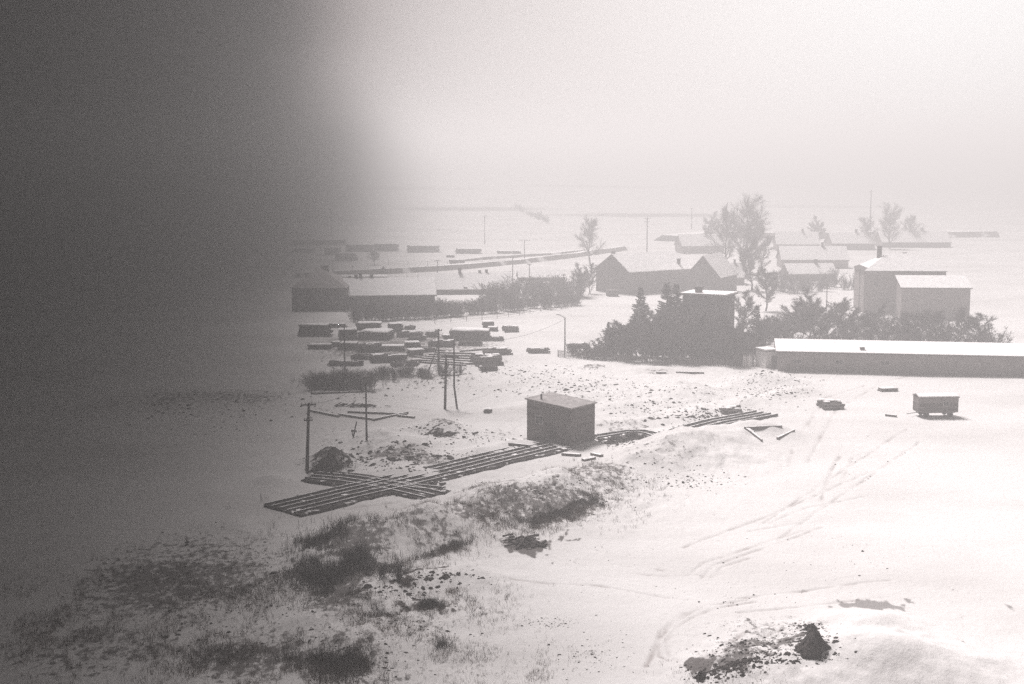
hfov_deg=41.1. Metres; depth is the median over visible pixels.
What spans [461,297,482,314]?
shrub
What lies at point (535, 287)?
shrub
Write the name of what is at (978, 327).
bare tree
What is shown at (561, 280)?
shrub
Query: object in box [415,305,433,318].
shrub
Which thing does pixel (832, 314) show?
bare tree
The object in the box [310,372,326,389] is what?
shrub
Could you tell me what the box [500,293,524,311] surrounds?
shrub
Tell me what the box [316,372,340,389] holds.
shrub
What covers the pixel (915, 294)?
annex
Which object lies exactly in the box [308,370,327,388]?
shrub
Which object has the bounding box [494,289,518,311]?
shrub
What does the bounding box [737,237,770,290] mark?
bare tree
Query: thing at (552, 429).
door
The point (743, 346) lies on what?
shrub
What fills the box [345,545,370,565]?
shrub
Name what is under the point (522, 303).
shrub
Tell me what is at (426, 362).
beam
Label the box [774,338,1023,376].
long low building
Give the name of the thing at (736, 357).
coal shed
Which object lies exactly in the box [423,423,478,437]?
debris heap
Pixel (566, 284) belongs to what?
shrub
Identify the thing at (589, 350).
shrub
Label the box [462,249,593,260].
embankment
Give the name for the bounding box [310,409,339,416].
beam
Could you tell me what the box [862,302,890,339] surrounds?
bare tree
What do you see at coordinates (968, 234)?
embankment
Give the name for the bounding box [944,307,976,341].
bare tree
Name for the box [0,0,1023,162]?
sky
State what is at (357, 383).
shrub
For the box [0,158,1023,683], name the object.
snowy ground
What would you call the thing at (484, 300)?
shrub
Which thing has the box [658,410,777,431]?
rail track
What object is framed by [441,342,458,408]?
double pole
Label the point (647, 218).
utility pole
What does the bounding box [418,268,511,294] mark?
barrack
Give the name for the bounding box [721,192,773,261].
bare tree
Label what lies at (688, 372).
beam
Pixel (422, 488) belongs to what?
rail track
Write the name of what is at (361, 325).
board stack
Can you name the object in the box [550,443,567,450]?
beam
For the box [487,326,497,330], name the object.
board stack
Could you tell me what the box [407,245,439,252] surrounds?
board stack
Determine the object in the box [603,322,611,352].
fir tree
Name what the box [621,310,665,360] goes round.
bare tree
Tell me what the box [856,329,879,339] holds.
shrub
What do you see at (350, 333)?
board stack
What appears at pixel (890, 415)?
beam
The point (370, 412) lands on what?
beam
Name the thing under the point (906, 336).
shrub
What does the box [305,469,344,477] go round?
debris heap
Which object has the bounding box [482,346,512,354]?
log pile
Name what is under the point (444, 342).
log pile
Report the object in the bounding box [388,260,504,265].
fence
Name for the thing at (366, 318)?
shrub
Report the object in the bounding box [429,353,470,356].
beam
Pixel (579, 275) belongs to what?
tree
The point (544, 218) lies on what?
shrub
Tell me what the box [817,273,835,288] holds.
shrub
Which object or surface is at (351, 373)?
shrub
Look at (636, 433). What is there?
rail track
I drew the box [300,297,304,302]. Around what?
window
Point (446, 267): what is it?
embankment
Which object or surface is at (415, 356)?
beam
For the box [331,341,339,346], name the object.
board stack
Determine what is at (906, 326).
bare tree
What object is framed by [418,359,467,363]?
beam
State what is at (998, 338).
shrub
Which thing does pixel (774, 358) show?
door
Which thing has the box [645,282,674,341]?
fir tree
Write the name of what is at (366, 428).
utility pole
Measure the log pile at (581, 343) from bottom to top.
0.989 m
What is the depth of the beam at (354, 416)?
188.86 m
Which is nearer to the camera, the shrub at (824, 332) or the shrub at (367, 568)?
the shrub at (367, 568)
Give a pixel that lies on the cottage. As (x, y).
(738, 268)
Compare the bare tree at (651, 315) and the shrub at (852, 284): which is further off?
the shrub at (852, 284)
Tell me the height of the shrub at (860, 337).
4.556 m
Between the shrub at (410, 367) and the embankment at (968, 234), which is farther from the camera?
the embankment at (968, 234)
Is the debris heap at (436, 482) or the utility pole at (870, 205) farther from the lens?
the utility pole at (870, 205)
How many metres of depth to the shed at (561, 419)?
171.72 m
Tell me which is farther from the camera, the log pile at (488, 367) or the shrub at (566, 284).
the shrub at (566, 284)
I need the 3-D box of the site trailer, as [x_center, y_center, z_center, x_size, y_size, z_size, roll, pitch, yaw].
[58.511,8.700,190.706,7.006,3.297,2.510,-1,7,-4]
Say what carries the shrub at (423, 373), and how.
on the snowy ground at (134, 290)
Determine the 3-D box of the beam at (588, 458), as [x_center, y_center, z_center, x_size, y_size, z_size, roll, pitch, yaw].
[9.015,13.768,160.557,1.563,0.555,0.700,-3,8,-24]
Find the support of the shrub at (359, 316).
on the snowy ground at (134, 290)
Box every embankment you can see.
[295,246,627,277]
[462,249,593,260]
[653,231,999,240]
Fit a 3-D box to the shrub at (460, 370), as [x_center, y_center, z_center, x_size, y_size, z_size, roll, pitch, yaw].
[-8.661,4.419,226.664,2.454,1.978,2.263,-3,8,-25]
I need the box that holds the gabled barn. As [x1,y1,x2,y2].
[594,251,691,294]
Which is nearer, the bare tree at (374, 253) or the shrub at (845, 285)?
the shrub at (845, 285)
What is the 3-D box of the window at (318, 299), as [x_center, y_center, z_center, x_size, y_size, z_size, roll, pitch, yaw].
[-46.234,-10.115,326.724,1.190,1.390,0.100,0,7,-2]
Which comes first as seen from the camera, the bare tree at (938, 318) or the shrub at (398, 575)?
the shrub at (398, 575)
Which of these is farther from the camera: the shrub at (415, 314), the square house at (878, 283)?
the square house at (878, 283)
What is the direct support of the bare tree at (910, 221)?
on the snowy ground at (134, 290)
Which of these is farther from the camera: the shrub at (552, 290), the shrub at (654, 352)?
the shrub at (552, 290)
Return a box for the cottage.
[730,259,745,284]
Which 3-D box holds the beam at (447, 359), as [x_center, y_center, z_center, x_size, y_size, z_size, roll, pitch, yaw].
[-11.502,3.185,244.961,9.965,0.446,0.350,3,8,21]
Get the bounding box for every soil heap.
[309,453,343,471]
[693,670,705,681]
[794,628,830,659]
[801,623,816,631]
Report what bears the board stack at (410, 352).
on the snowy ground at (134, 290)
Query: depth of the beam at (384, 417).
188.77 m
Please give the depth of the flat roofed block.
256.90 m
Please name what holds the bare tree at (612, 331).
on the snowy ground at (134, 290)
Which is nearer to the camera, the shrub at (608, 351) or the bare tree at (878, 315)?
the shrub at (608, 351)
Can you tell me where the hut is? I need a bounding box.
[379,266,387,277]
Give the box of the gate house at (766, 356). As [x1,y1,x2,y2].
[755,346,777,367]
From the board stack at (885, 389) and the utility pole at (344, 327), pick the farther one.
the utility pole at (344, 327)
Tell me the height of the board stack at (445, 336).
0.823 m
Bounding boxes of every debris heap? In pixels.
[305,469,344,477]
[334,402,390,407]
[421,480,445,489]
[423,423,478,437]
[500,533,547,549]
[598,435,638,445]
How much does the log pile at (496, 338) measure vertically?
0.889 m
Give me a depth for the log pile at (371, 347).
254.49 m
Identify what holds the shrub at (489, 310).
on the snowy ground at (134, 290)
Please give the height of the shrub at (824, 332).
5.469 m
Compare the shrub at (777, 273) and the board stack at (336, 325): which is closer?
the board stack at (336, 325)
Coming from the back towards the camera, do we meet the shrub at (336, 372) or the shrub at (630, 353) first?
the shrub at (630, 353)
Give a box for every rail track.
[264,440,573,516]
[301,471,449,499]
[395,482,441,489]
[595,429,658,439]
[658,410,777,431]
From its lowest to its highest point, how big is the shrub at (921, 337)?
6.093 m
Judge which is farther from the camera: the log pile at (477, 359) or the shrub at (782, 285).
the shrub at (782, 285)
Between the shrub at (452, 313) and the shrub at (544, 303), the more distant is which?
the shrub at (544, 303)
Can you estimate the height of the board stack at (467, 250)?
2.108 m
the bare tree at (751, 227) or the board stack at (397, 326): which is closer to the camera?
the board stack at (397, 326)
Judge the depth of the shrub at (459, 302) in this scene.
325.90 m
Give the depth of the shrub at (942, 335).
252.94 m
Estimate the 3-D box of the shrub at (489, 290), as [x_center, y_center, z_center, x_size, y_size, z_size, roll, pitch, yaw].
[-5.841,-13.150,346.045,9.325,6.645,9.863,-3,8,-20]
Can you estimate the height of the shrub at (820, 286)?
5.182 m
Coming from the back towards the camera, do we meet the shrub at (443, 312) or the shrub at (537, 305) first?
the shrub at (537, 305)
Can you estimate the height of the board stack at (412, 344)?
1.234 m
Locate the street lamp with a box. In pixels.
[556,314,565,357]
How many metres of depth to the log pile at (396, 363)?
236.18 m
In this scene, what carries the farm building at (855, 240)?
on the snowy ground at (134, 290)
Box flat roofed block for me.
[679,287,737,332]
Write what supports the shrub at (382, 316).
on the snowy ground at (134, 290)
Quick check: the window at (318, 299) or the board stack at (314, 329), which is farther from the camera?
the window at (318, 299)
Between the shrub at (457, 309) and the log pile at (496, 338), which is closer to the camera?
the log pile at (496, 338)
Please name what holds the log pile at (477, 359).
on the snowy ground at (134, 290)
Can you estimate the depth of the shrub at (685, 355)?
244.92 m
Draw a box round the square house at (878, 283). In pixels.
[853,246,947,312]
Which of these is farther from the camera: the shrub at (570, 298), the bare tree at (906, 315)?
the shrub at (570, 298)
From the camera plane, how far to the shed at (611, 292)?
359.94 m
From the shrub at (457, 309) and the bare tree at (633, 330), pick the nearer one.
the bare tree at (633, 330)
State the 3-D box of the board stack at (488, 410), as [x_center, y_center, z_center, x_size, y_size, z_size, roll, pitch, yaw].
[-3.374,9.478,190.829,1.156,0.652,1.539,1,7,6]
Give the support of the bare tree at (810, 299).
on the snowy ground at (134, 290)
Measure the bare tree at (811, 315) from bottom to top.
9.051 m
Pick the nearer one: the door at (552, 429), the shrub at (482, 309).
the door at (552, 429)
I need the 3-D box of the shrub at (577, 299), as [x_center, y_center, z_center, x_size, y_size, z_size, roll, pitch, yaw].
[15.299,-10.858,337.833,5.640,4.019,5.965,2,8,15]
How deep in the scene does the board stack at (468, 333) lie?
272.20 m
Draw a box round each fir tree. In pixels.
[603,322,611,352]
[630,287,649,334]
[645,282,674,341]
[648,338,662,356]
[664,284,684,346]
[748,306,766,357]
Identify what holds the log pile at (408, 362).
on the snowy ground at (134, 290)
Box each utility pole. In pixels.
[301,402,315,469]
[341,325,346,371]
[363,376,367,439]
[429,329,441,373]
[483,215,485,243]
[644,216,650,251]
[857,270,862,307]
[869,190,873,230]
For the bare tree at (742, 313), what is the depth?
273.89 m
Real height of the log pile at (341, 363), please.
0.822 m
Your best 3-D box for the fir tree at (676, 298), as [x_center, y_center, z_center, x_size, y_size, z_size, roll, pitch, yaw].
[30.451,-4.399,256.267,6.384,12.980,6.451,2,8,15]
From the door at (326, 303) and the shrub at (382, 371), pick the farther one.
the door at (326, 303)
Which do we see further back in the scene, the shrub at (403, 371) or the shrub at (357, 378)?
the shrub at (403, 371)
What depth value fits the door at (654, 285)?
370.01 m
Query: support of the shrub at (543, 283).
on the snowy ground at (134, 290)
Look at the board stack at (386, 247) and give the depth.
547.59 m
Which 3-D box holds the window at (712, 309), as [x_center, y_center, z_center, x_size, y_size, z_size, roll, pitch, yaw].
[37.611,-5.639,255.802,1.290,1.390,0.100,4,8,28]
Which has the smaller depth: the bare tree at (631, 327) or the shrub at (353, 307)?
the bare tree at (631, 327)
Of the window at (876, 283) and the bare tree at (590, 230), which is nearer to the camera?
the window at (876, 283)
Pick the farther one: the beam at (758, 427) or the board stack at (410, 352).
the board stack at (410, 352)
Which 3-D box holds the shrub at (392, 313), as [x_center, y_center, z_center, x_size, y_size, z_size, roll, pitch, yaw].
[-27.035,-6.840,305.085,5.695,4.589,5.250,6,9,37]
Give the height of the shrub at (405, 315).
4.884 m
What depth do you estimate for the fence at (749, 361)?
234.23 m
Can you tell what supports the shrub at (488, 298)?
on the snowy ground at (134, 290)
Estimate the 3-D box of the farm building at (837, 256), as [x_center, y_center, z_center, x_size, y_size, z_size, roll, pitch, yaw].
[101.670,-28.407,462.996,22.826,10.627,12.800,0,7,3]
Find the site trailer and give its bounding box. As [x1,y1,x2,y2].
[907,392,959,417]
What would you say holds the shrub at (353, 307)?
on the snowy ground at (134, 290)
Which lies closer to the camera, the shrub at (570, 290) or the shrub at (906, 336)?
the shrub at (906, 336)
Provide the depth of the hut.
415.27 m
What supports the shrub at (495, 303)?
on the snowy ground at (134, 290)
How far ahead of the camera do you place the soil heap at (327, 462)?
156.10 m
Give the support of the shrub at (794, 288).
on the snowy ground at (134, 290)
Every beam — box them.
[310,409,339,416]
[311,390,372,393]
[338,413,371,419]
[348,411,406,414]
[372,411,408,420]
[397,414,414,418]
[412,355,437,359]
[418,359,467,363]
[420,361,465,365]
[422,357,468,361]
[425,355,469,358]
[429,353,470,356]
[436,352,474,353]
[459,348,495,351]
[508,442,528,446]
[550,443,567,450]
[561,452,580,456]
[581,456,595,461]
[590,453,602,456]
[676,371,703,373]
[744,425,781,429]
[751,431,762,441]
[776,429,794,439]
[885,414,896,416]
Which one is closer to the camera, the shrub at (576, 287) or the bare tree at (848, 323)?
the bare tree at (848, 323)
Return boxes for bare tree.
[366,250,380,264]
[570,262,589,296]
[574,215,606,263]
[583,263,598,293]
[591,338,603,349]
[600,322,632,358]
[614,317,650,354]
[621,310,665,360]
[623,323,645,355]
[634,307,661,333]
[701,210,722,233]
[702,202,743,259]
[707,313,748,362]
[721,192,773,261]
[724,321,758,349]
[734,289,761,331]
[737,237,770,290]
[742,210,775,264]
[751,266,779,310]
[755,314,783,345]
[775,320,794,338]
[779,301,809,334]
[789,285,827,335]
[793,303,834,338]
[807,215,825,245]
[813,309,839,337]
[826,297,860,335]
[833,309,860,338]
[843,307,875,338]
[849,313,881,339]
[857,216,879,233]
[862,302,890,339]
[875,316,904,340]
[878,200,904,248]
[891,310,916,334]
[894,311,922,340]
[899,213,927,231]
[911,309,936,335]
[919,308,954,338]
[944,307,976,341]
[964,312,998,341]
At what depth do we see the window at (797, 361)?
230.98 m
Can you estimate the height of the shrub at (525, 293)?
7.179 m
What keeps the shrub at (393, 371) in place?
on the snowy ground at (134, 290)
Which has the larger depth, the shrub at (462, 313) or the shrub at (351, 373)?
the shrub at (462, 313)
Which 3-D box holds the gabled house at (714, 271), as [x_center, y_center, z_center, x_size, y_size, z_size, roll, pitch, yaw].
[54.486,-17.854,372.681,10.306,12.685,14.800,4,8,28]
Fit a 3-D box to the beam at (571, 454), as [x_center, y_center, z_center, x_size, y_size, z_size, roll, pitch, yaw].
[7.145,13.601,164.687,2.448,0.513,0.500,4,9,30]
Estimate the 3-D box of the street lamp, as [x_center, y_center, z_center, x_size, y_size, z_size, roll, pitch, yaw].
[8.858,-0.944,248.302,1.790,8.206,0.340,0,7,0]
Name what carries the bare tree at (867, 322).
on the snowy ground at (134, 290)
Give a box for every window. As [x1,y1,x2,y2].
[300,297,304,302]
[316,297,320,302]
[331,297,335,302]
[535,415,542,424]
[710,308,715,315]
[793,359,801,363]
[835,360,843,364]
[874,281,878,286]
[880,361,889,365]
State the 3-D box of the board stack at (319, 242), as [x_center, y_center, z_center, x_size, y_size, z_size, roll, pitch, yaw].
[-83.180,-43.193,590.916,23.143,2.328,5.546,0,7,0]
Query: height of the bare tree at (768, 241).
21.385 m
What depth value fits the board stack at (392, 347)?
256.69 m
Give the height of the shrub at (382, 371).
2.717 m
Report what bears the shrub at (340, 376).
on the snowy ground at (134, 290)
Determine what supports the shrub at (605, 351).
on the snowy ground at (134, 290)
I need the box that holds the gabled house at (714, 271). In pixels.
[684,252,738,290]
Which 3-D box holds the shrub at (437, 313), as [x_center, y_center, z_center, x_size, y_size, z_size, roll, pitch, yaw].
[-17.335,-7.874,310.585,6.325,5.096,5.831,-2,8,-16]
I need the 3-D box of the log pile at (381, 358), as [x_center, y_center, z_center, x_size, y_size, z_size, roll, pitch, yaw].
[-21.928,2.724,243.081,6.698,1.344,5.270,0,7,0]
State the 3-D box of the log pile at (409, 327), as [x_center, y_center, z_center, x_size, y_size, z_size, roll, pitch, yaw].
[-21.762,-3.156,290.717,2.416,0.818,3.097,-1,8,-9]
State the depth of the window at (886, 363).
228.74 m
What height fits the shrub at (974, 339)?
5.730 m
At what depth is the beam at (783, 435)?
173.54 m
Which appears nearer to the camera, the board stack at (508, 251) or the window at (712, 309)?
the window at (712, 309)
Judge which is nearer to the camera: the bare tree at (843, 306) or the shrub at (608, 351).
the shrub at (608, 351)
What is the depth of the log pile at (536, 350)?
254.04 m
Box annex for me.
[895,275,972,318]
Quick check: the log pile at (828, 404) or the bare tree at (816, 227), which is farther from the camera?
the bare tree at (816, 227)
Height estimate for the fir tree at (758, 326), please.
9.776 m
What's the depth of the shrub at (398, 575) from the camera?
112.88 m
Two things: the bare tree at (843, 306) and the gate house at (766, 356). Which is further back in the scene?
the bare tree at (843, 306)
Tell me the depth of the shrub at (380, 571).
113.37 m
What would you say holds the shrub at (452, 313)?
on the snowy ground at (134, 290)
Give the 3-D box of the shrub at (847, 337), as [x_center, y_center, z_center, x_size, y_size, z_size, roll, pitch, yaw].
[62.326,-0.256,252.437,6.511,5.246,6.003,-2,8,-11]
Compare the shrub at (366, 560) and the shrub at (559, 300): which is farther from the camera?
the shrub at (559, 300)
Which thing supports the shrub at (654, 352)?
on the snowy ground at (134, 290)
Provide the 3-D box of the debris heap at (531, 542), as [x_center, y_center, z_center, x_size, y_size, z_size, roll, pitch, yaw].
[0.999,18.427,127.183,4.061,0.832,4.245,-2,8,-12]
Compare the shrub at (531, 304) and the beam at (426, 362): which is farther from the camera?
the shrub at (531, 304)
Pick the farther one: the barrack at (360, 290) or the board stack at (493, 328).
the barrack at (360, 290)
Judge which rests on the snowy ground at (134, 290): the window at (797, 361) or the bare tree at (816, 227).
the bare tree at (816, 227)
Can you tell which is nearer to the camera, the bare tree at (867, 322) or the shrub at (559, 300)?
the bare tree at (867, 322)
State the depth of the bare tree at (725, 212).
445.32 m
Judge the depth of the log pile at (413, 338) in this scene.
271.71 m
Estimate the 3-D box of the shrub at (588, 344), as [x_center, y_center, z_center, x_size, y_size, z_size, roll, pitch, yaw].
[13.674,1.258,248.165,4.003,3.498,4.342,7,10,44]
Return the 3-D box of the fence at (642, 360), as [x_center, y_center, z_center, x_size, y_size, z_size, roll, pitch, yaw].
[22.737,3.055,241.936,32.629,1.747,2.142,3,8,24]
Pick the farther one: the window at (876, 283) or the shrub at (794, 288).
the shrub at (794, 288)
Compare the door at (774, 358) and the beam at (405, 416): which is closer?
the beam at (405, 416)
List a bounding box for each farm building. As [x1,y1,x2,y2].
[674,231,723,253]
[772,229,819,250]
[776,242,849,268]
[780,259,835,280]
[824,229,875,249]
[874,228,951,247]
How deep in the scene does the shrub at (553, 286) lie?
354.66 m
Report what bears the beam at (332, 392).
on the snowy ground at (134, 290)
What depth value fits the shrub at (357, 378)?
213.47 m
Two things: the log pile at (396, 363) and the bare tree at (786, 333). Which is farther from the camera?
the bare tree at (786, 333)
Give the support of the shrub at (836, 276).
on the snowy ground at (134, 290)
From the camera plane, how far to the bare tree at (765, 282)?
324.18 m
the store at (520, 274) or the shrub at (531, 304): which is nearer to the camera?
the shrub at (531, 304)
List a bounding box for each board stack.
[292,239,346,244]
[297,323,333,335]
[308,343,332,348]
[324,247,341,254]
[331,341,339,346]
[332,323,345,327]
[335,252,357,260]
[338,327,356,338]
[338,341,358,349]
[345,244,373,251]
[355,321,381,329]
[356,328,394,339]
[374,243,398,250]
[380,344,404,350]
[388,322,403,331]
[404,340,420,347]
[406,348,424,356]
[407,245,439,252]
[442,334,449,338]
[449,259,463,263]
[449,327,491,340]
[455,248,481,253]
[482,320,493,327]
[483,407,491,412]
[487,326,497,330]
[497,250,520,253]
[877,387,897,391]
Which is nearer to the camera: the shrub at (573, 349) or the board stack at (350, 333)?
the shrub at (573, 349)
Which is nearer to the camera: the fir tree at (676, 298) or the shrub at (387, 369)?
the shrub at (387, 369)
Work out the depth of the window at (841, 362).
229.91 m
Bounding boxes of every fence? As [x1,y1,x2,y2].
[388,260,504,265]
[440,302,579,321]
[557,350,731,366]
[743,355,754,368]
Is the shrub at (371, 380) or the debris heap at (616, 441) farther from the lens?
the shrub at (371, 380)
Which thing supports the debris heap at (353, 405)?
on the snowy ground at (134, 290)
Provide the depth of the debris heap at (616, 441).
170.97 m
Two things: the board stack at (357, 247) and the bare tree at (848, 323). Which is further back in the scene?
the board stack at (357, 247)
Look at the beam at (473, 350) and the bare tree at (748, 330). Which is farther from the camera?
the beam at (473, 350)
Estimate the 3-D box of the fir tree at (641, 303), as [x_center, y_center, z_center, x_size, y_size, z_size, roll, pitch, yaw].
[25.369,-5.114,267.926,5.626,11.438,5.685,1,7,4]
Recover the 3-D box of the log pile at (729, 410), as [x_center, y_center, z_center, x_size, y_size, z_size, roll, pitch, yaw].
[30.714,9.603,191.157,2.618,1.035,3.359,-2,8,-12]
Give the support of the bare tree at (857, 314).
on the snowy ground at (134, 290)
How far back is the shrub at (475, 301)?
323.50 m
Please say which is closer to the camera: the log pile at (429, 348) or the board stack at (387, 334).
the log pile at (429, 348)
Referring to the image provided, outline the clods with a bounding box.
[62,334,908,683]
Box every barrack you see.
[343,273,436,308]
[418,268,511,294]
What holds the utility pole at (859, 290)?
on the snowy ground at (134, 290)
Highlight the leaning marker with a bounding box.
[351,422,356,436]
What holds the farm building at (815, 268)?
on the snowy ground at (134, 290)
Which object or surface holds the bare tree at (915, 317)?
on the snowy ground at (134, 290)
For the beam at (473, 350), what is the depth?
257.24 m
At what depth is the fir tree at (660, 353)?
247.01 m
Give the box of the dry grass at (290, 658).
[0,448,841,683]
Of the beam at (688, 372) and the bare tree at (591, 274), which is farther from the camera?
the bare tree at (591, 274)
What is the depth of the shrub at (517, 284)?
355.10 m
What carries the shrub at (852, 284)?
on the snowy ground at (134, 290)
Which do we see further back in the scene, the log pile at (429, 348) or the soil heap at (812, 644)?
the log pile at (429, 348)
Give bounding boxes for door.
[325,302,328,310]
[549,426,556,442]
[651,282,657,292]
[771,356,776,367]
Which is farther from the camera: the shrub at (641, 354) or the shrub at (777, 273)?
the shrub at (777, 273)
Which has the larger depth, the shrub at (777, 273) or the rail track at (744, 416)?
the shrub at (777, 273)
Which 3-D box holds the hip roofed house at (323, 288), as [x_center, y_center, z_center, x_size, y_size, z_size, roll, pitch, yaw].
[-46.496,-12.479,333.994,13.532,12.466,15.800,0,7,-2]
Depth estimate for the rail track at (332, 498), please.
150.41 m
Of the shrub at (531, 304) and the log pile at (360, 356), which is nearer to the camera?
the log pile at (360, 356)
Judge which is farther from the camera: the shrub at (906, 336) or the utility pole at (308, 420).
the shrub at (906, 336)
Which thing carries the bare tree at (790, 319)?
on the snowy ground at (134, 290)
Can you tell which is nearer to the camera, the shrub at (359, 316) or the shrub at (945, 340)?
the shrub at (945, 340)
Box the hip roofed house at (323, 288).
[290,265,348,310]
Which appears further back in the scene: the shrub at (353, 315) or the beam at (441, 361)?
the shrub at (353, 315)
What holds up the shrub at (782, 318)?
on the snowy ground at (134, 290)
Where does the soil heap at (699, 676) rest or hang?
on the snowy ground at (134, 290)
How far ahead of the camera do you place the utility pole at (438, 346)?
228.53 m
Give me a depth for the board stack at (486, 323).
292.14 m
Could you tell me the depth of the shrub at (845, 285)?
380.08 m
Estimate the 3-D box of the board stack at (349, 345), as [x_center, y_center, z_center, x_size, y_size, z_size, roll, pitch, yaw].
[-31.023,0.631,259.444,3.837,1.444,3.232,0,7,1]
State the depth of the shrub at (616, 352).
247.75 m
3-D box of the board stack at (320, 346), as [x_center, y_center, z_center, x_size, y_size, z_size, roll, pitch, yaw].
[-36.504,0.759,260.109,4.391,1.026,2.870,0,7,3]
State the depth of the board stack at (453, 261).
479.95 m
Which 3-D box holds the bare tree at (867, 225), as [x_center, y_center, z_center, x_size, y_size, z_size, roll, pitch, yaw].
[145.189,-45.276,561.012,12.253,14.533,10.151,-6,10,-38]
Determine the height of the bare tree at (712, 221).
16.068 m
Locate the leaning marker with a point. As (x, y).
(354, 431)
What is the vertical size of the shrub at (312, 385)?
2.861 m
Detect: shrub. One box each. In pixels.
[300,374,322,389]
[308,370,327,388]
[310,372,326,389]
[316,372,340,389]
[324,366,353,388]
[331,366,353,389]
[334,367,360,387]
[344,308,357,321]
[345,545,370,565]
[346,303,360,314]
[347,370,367,388]
[347,373,368,390]
[351,309,364,320]
[352,302,376,320]
[355,299,387,320]
[356,560,375,574]
[360,369,379,389]
[361,554,374,564]
[370,364,393,378]
[374,302,397,320]
[375,365,390,377]
[375,561,392,578]
[384,303,398,320]
[384,560,410,581]
[386,367,398,379]
[394,301,415,319]
[395,365,411,376]
[399,362,418,375]
[405,302,427,319]
[414,364,427,376]
[415,299,439,318]
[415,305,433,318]
[421,296,448,317]
[429,297,456,316]
[438,300,459,316]
[438,361,455,374]
[443,301,465,316]
[453,298,467,307]
[455,302,468,315]
[455,363,464,374]
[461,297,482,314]
[464,297,485,307]
[470,299,490,313]
[471,278,507,301]
[477,295,490,309]
[482,280,515,302]
[482,293,500,303]
[484,298,499,312]
[485,298,506,312]
[491,281,518,297]
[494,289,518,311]
[499,274,536,298]
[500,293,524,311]
[507,277,522,298]
[512,294,529,310]
[517,297,532,309]
[519,275,556,297]
[523,292,541,308]
[524,295,537,308]
[530,275,561,295]
[532,289,559,309]
[534,288,561,307]
[540,214,549,220]
[540,276,567,297]
[546,290,566,306]
[547,271,575,294]
[556,275,576,295]
[556,285,583,304]
[556,292,578,305]
[566,342,585,355]
[567,291,584,305]
[571,272,597,294]
[572,341,599,357]
[582,344,602,358]
[590,342,613,359]
[597,333,635,356]
[599,344,615,358]
[619,335,642,357]
[636,338,650,357]
[640,341,661,358]
[679,350,689,359]
[724,337,764,353]
[768,269,792,289]
[772,269,801,292]
[775,311,792,329]
[781,273,814,293]
[782,329,813,338]
[798,275,822,292]
[810,274,830,290]
[811,325,848,339]
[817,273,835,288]
[821,267,847,286]
[829,329,868,339]
[836,277,851,289]
[848,274,853,289]
[850,333,868,339]
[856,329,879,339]
[872,322,923,340]
[910,324,950,340]
[928,324,960,341]
[930,334,959,341]
[945,324,990,342]
[970,321,1016,342]
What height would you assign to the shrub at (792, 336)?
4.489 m
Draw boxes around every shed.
[525,392,596,446]
[606,289,618,296]
[730,350,754,365]
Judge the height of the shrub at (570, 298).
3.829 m
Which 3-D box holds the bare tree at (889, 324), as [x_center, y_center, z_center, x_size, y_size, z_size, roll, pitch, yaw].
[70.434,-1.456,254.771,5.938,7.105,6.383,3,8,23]
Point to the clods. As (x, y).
(736, 666)
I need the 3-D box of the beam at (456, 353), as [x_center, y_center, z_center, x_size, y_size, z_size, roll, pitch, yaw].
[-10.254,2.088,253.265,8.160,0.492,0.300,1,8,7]
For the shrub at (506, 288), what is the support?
on the snowy ground at (134, 290)
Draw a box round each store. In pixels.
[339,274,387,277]
[516,269,562,280]
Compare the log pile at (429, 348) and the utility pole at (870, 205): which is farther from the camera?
the utility pole at (870, 205)
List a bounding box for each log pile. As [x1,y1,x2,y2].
[327,360,363,365]
[350,353,370,358]
[355,342,381,352]
[369,353,407,362]
[390,360,403,366]
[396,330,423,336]
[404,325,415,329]
[405,359,420,365]
[407,335,426,340]
[420,346,434,351]
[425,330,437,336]
[428,339,455,346]
[458,341,482,345]
[469,353,503,365]
[478,364,497,370]
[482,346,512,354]
[491,335,503,340]
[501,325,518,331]
[526,347,550,352]
[567,342,588,348]
[719,406,741,414]
[816,398,844,409]
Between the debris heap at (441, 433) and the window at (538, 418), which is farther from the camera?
the debris heap at (441, 433)
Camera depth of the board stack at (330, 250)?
524.45 m
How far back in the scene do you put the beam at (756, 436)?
171.77 m
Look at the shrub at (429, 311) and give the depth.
308.04 m
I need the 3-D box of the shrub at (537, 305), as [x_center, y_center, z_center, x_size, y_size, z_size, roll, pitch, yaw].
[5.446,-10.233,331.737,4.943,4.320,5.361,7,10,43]
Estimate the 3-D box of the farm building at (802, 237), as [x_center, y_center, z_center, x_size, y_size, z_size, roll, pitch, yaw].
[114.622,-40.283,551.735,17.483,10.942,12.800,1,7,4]
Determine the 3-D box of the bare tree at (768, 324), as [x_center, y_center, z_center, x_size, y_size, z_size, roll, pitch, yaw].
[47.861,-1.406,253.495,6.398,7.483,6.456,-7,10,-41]
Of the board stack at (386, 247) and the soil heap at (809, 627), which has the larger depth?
the board stack at (386, 247)
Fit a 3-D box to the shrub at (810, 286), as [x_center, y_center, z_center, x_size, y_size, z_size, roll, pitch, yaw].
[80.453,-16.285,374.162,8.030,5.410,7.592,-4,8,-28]
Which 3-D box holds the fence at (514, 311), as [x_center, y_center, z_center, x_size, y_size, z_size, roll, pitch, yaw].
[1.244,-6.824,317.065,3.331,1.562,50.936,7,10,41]

